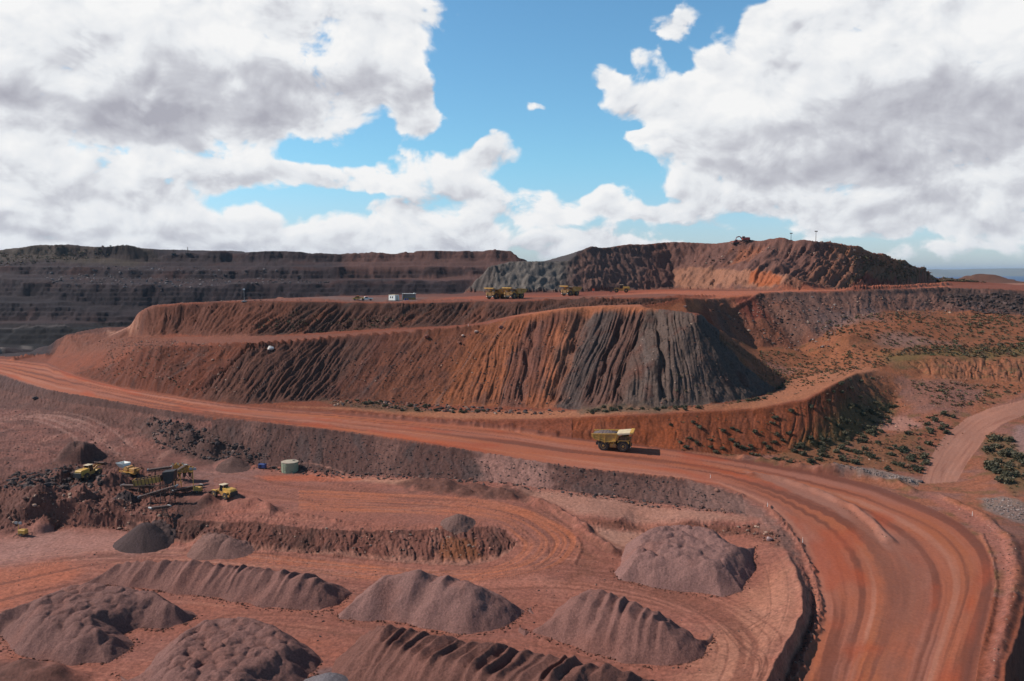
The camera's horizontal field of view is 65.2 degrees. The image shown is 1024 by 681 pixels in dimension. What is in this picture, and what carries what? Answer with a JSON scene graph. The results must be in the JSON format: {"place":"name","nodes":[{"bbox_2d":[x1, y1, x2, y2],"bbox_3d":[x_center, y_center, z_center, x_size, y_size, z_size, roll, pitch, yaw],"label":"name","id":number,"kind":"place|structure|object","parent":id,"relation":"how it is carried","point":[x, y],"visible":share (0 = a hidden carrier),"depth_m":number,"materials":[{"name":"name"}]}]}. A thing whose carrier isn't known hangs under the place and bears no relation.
{"place":"outdoors","nodes":[
{"label":"outdoors","id":0,"kind":"place"},
{"bbox_2d":[189,468,204,493],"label":"light plant","id":1,"kind":"object","parent":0,"point":[197,489],"visible":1,"depth_m":216.62,"materials":[{"name":"yellow paint"}]},
{"bbox_2d":[0,244,526,349],"bbox_3d":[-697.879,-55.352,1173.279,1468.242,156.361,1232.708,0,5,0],"label":"pit wall","id":2,"kind":"structure","parent":0,"point":[37,310],"depth_m":855.77,"materials":[{"name":"stone"}]},
{"bbox_2d":[0,356,995,680],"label":"haul road","id":3,"kind":"structure","parent":0,"point":[910,598],"depth_m":185.72,"materials":[{"name":"brown soil"}]},
{"bbox_2d":[591,428,634,451],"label":"haul truck","id":4,"kind":"object","parent":3,"relation":"on","point":[606,438],"visible":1,"depth_m":240.32,"materials":[{"name":"yellow metal"}]},
{"bbox_2d":[0,240,1023,680],"bbox_3d":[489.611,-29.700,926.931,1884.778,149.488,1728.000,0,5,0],"label":"ground","id":5,"kind":"structure","parent":0,"point":[774,596],"depth_m":222.22,"materials":[{"name":"brown soil"}]},
{"bbox_2d":[13,521,30,537],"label":"light plant","id":6,"kind":"object","parent":5,"relation":"on","point":[21,532],"visible":1,"depth_m":193.76,"materials":[{"name":"yellow paint"}]},
{"bbox_2d":[74,461,107,479],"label":"wheel loader","id":7,"kind":"object","parent":5,"relation":"on","point":[86,471],"visible":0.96,"depth_m":222.83,"materials":[{"name":"yellow paint"}]},
{"bbox_2d":[0,583,196,665],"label":"stockpile","id":8,"kind":"object","parent":5,"relation":"on","point":[72,625],"visible":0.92,"depth_m":142.39,"materials":[{"name":"gravel"}]},
{"bbox_2d":[112,490,141,503],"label":"ore heap","id":9,"kind":"object","parent":5,"relation":"on","point":[127,496],"visible":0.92,"depth_m":208.08,"materials":[{"name":"grey gravel"}]},
{"bbox_2d":[116,461,142,476],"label":"mobile crusher","id":10,"kind":"object","parent":5,"relation":"on","point":[128,470],"visible":0.92,"depth_m":229.49,"materials":[{"name":"yellow metal"}]},
{"bbox_2d":[120,484,153,493],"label":"conveyor","id":11,"kind":"object","parent":5,"relation":"on","point":[128,485],"visible":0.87,"depth_m":217.66,"materials":[{"name":"metal"}]},
{"bbox_2d":[113,519,176,553],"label":"ore heap","id":12,"kind":"object","parent":5,"relation":"on","point":[152,536],"visible":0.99,"depth_m":187.06,"materials":[{"name":"grey gravel"}]},
{"bbox_2d":[132,469,176,494],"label":"feed bin","id":13,"kind":"object","parent":5,"relation":"on","point":[167,477],"visible":0.85,"depth_m":214.38,"materials":[{"name":"metal"}]},
{"bbox_2d":[137,484,178,503],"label":"conveyor","id":14,"kind":"object","parent":5,"relation":"on","point":[160,490],"visible":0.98,"depth_m":206.54,"materials":[{"name":"metal"}]},
{"bbox_2d":[147,465,171,474],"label":"conveyor","id":15,"kind":"object","parent":5,"relation":"on","point":[159,469],"visible":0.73,"depth_m":228.52,"materials":[{"name":"metal"}]},
{"bbox_2d":[148,504,171,517],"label":"conveyor","id":16,"kind":"object","parent":5,"relation":"on","point":[165,507],"visible":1,"depth_m":196.23,"materials":[{"name":"metal"}]},
{"bbox_2d":[175,464,187,486],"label":"conveyor","id":17,"kind":"object","parent":5,"relation":"on","point":[182,467],"visible":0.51,"depth_m":223.09,"materials":[{"name":"metal"}]},
{"bbox_2d":[172,462,193,480],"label":"screening plant","id":18,"kind":"object","parent":5,"relation":"on","point":[176,465],"visible":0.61,"depth_m":227.67,"materials":[{"name":"metal"}]},
{"bbox_2d":[171,484,203,492],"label":"conveyor","id":19,"kind":"object","parent":5,"relation":"on","point":[182,489],"visible":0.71,"depth_m":216.76,"materials":[{"name":"metal"}]},
{"bbox_2d":[187,532,232,559],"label":"ore heap","id":20,"kind":"object","parent":5,"relation":"on","point":[206,546],"visible":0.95,"depth_m":183.21,"materials":[{"name":"brown gravel"}]},
{"bbox_2d":[81,559,355,609],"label":"stockpile","id":21,"kind":"object","parent":5,"relation":"on","point":[268,587],"visible":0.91,"depth_m":160.24,"materials":[{"name":"brown gravel"}]},
{"bbox_2d":[121,616,323,680],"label":"stockpile","id":22,"kind":"object","parent":5,"relation":"on","point":[239,648],"visible":0.97,"depth_m":127.68,"materials":[{"name":"brown gravel"}]},
{"bbox_2d":[207,483,237,499],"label":"wheel loader","id":23,"kind":"object","parent":5,"relation":"on","point":[225,491],"visible":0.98,"depth_m":206.68,"materials":[{"name":"yellow paint"}]},
{"bbox_2d":[215,456,250,472],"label":"ore heap","id":24,"kind":"object","parent":5,"relation":"on","point":[232,464],"visible":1,"depth_m":242.29,"materials":[{"name":"gravel"}]},
{"bbox_2d":[216,538,254,558],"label":"ore heap","id":25,"kind":"object","parent":5,"relation":"on","point":[231,548],"visible":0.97,"depth_m":182.55,"materials":[{"name":"brown gravel"}]},
{"bbox_2d":[258,462,266,468],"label":"generator","id":26,"kind":"object","parent":5,"relation":"on","point":[262,465],"visible":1,"depth_m":241.94,"materials":[{"name":"blue paint"}]},
{"bbox_2d":[281,459,298,473],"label":"water tank","id":27,"kind":"object","parent":5,"relation":"on","point":[289,466],"visible":1,"depth_m":237.97,"materials":[{"name":"green metal"}]},
{"bbox_2d":[304,672,347,680],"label":"ore heap","id":28,"kind":"object","parent":5,"relation":"on","point":[329,676],"visible":0.91,"depth_m":123.55,"materials":[{"name":"gravel"}]},
{"bbox_2d":[352,296,364,299],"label":"utility truck","id":29,"kind":"object","parent":5,"relation":"on","point":[358,297],"visible":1,"depth_m":360.12,"materials":[{"name":"yellow paint"}]},
{"bbox_2d":[389,294,398,300],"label":"site hut","id":30,"kind":"object","parent":5,"relation":"on","point":[392,297],"visible":1,"depth_m":371.53,"materials":[{"name":"white paint"}]},
{"bbox_2d":[402,293,415,299],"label":"open shed","id":31,"kind":"structure","parent":5,"relation":"on","point":[411,296],"depth_m":384.40,"materials":[{"name":"white paint"}]},
{"bbox_2d":[74,301,789,409],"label":"waste dump","id":32,"kind":"object","parent":5,"relation":"on","point":[275,376],"visible":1,"depth_m":297.90,"materials":[{"name":"brown soil"}]},
{"bbox_2d":[338,569,533,633],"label":"stockpile","id":33,"kind":"object","parent":5,"relation":"on","point":[418,598],"visible":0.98,"depth_m":148.89,"materials":[{"name":"gravel"}]},
{"bbox_2d":[440,514,475,534],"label":"ore heap","id":34,"kind":"object","parent":5,"relation":"on","point":[456,524],"visible":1,"depth_m":189.08,"materials":[{"name":"gravel"}]},
{"bbox_2d":[332,624,655,680],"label":"stockpile","id":35,"kind":"object","parent":5,"relation":"on","point":[389,652],"visible":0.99,"depth_m":120.77,"materials":[{"name":"brown gravel"}]},
{"bbox_2d":[484,288,507,298],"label":"haul truck","id":36,"kind":"object","parent":5,"relation":"on","point":[495,293],"visible":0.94,"depth_m":374.21,"materials":[{"name":"yellow metal"}]},
{"bbox_2d":[0,241,1023,680],"bbox_3d":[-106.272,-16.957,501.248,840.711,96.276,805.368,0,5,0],"label":"loose rocks","id":37,"kind":"object","parent":5,"relation":"on","point":[336,403],"visible":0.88,"depth_m":247.91,"materials":[{"name":"rock"}]},
{"bbox_2d":[0,245,1023,495],"bbox_3d":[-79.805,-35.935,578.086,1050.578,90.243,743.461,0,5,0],"label":"scrub","id":38,"kind":"object","parent":5,"relation":"on","point":[964,345],"visible":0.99,"depth_m":340.27,"materials":[{"name":"green plant"}]},
{"bbox_2d":[502,287,526,298],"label":"haul truck","id":39,"kind":"object","parent":5,"relation":"on","point":[513,293],"visible":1,"depth_m":371.41,"materials":[{"name":"yellow paint"}]},
{"bbox_2d":[560,286,581,295],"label":"haul truck","id":40,"kind":"object","parent":5,"relation":"on","point":[570,290],"visible":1,"depth_m":408.81,"materials":[{"name":"yellow paint"}]},
{"bbox_2d":[518,589,712,665],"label":"stockpile","id":41,"kind":"object","parent":5,"relation":"on","point":[622,629],"visible":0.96,"depth_m":136.79,"materials":[{"name":"gravel"}]},
{"bbox_2d":[610,285,629,292],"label":"wheel loader","id":42,"kind":"object","parent":5,"relation":"on","point":[625,289],"visible":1,"depth_m":471.69,"materials":[{"name":"yellow paint"}]},
{"bbox_2d":[612,525,755,596],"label":"stockpile","id":43,"kind":"object","parent":5,"relation":"on","point":[689,558],"visible":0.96,"depth_m":165.52,"materials":[{"name":"gravel"}]},
{"bbox_2d":[798,450,806,455],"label":"shrub","id":44,"kind":"object","parent":5,"relation":"on","point":[803,453],"visible":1,"depth_m":244.06,"materials":[{"name":"green plant"}]},
{"bbox_2d":[806,458,815,462],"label":"shrub","id":45,"kind":"object","parent":5,"relation":"on","point":[809,460],"visible":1,"depth_m":238.81,"materials":[{"name":"green plant"}]},
{"bbox_2d":[839,456,846,460],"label":"shrub","id":46,"kind":"object","parent":5,"relation":"on","point":[842,458],"visible":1,"depth_m":240.90,"materials":[{"name":"green plant"}]},
{"bbox_2d":[896,461,905,466],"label":"shrub","id":47,"kind":"object","parent":5,"relation":"on","point":[901,464],"visible":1,"depth_m":239.12,"materials":[{"name":"green plant"}]},
{"bbox_2d":[906,456,914,461],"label":"shrub","id":48,"kind":"object","parent":5,"relation":"on","point":[910,459],"visible":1,"depth_m":244.81,"materials":[{"name":"green plant"}]},
{"bbox_2d":[912,467,921,472],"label":"shrub","id":49,"kind":"object","parent":5,"relation":"on","point":[918,470],"visible":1,"depth_m":235.68,"materials":[{"name":"green plant"}]},
{"bbox_2d":[981,445,995,450],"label":"shrub","id":50,"kind":"object","parent":5,"relation":"on","point":[987,448],"visible":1,"depth_m":254.62,"materials":[{"name":"green plant"}]},
{"bbox_2d":[984,464,996,469],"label":"shrub","id":51,"kind":"object","parent":5,"relation":"on","point":[988,467],"visible":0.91,"depth_m":235.38,"materials":[{"name":"green plant"}]},
{"bbox_2d":[987,434,999,439],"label":"shrub","id":52,"kind":"object","parent":5,"relation":"on","point":[989,437],"visible":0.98,"depth_m":265.39,"materials":[{"name":"green plant"}]},
{"bbox_2d":[987,462,1001,467],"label":"shrub","id":53,"kind":"object","parent":5,"relation":"on","point":[997,464],"visible":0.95,"depth_m":236.64,"materials":[{"name":"green plant"}]},
{"bbox_2d":[990,443,1000,447],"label":"shrub","id":54,"kind":"object","parent":5,"relation":"on","point":[995,445],"visible":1,"depth_m":257.43,"materials":[{"name":"green plant"}]},
{"bbox_2d":[991,468,1000,473],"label":"shrub","id":55,"kind":"object","parent":5,"relation":"on","point":[994,470],"visible":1,"depth_m":231.25,"materials":[{"name":"green plant"}]},
{"bbox_2d":[991,435,1003,441],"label":"shrub","id":56,"kind":"object","parent":5,"relation":"on","point":[997,437],"visible":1,"depth_m":263.22,"materials":[{"name":"green plant"}]},
{"bbox_2d":[994,457,1002,462],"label":"shrub","id":57,"kind":"object","parent":5,"relation":"on","point":[1000,460],"visible":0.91,"depth_m":242.64,"materials":[{"name":"green plant"}]},
{"bbox_2d":[994,475,1008,483],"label":"shrub","id":58,"kind":"object","parent":5,"relation":"on","point":[1002,479],"visible":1,"depth_m":222.20,"materials":[{"name":"green plant"}]},
{"bbox_2d":[997,449,1007,456],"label":"shrub","id":59,"kind":"object","parent":5,"relation":"on","point":[1000,453],"visible":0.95,"depth_m":248.96,"materials":[{"name":"green plant"}]},
{"bbox_2d":[1000,472,1010,476],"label":"shrub","id":60,"kind":"object","parent":5,"relation":"on","point":[1003,474],"visible":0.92,"depth_m":227.27,"materials":[{"name":"green plant"}]},
{"bbox_2d":[1001,470,1012,476],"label":"shrub","id":61,"kind":"object","parent":5,"relation":"on","point":[1008,472],"visible":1,"depth_m":228.13,"materials":[{"name":"green plant"}]},
{"bbox_2d":[1003,449,1013,456],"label":"shrub","id":62,"kind":"object","parent":5,"relation":"on","point":[1009,454],"visible":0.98,"depth_m":247.70,"materials":[{"name":"green plant"}]},
{"bbox_2d":[1003,436,1015,441],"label":"shrub","id":63,"kind":"object","parent":5,"relation":"on","point":[1009,439],"visible":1,"depth_m":261.05,"materials":[{"name":"green plant"}]},
{"bbox_2d":[1003,463,1015,469],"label":"shrub","id":64,"kind":"object","parent":5,"relation":"on","point":[1009,466],"visible":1,"depth_m":234.12,"materials":[{"name":"green plant"}]},
{"bbox_2d":[1002,461,1016,466],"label":"shrub","id":65,"kind":"object","parent":5,"relation":"on","point":[1008,462],"visible":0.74,"depth_m":237.61,"materials":[{"name":"green plant"}]},
{"bbox_2d":[1007,476,1015,482],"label":"shrub","id":66,"kind":"object","parent":5,"relation":"on","point":[1011,479],"visible":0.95,"depth_m":222.78,"materials":[{"name":"green plant"}]},
{"bbox_2d":[1010,470,1020,475],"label":"shrub","id":67,"kind":"object","parent":5,"relation":"on","point":[1016,473],"visible":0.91,"depth_m":228.38,"materials":[{"name":"green plant"}]},
{"bbox_2d":[1011,452,1022,460],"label":"shrub","id":68,"kind":"object","parent":5,"relation":"on","point":[1017,456],"visible":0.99,"depth_m":244.49,"materials":[{"name":"green plant"}]},
{"bbox_2d":[0,0,1023,268],"label":"sky","id":69,"kind":"structure","parent":0,"point":[535,130],"materials":[{"name":"white"}]},
{"bbox_2d":[470,237,936,290],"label":"hill","id":70,"kind":"structure","parent":0,"point":[655,265],"depth_m":555.63,"materials":[{"name":"brown soil"}]},
{"bbox_2d":[735,236,749,241],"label":"excavator","id":71,"kind":"object","parent":70,"relation":"on","point":[745,239],"visible":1,"depth_m":583.16,"materials":[{"name":"metal"}]},
{"bbox_2d":[921,400,1023,483],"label":"access road","id":72,"kind":"structure","parent":0,"point":[949,461],"depth_m":265.08,"materials":[{"name":"brown soil"}]},
{"bbox_2d":[926,268,1023,276],"bbox_3d":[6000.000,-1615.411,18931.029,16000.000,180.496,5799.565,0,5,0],"label":"hills","id":73,"kind":"structure","parent":0,"point":[970,272],"depth_m":18225.03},
{"bbox_2d":[935,276,1023,281],"bbox_3d":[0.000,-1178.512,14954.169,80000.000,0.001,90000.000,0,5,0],"label":"sea","id":74,"kind":"structure","parent":0,"point":[1018,278],"depth_m":14853.52,"materials":[{"name":"blue liquid"}]}
]}

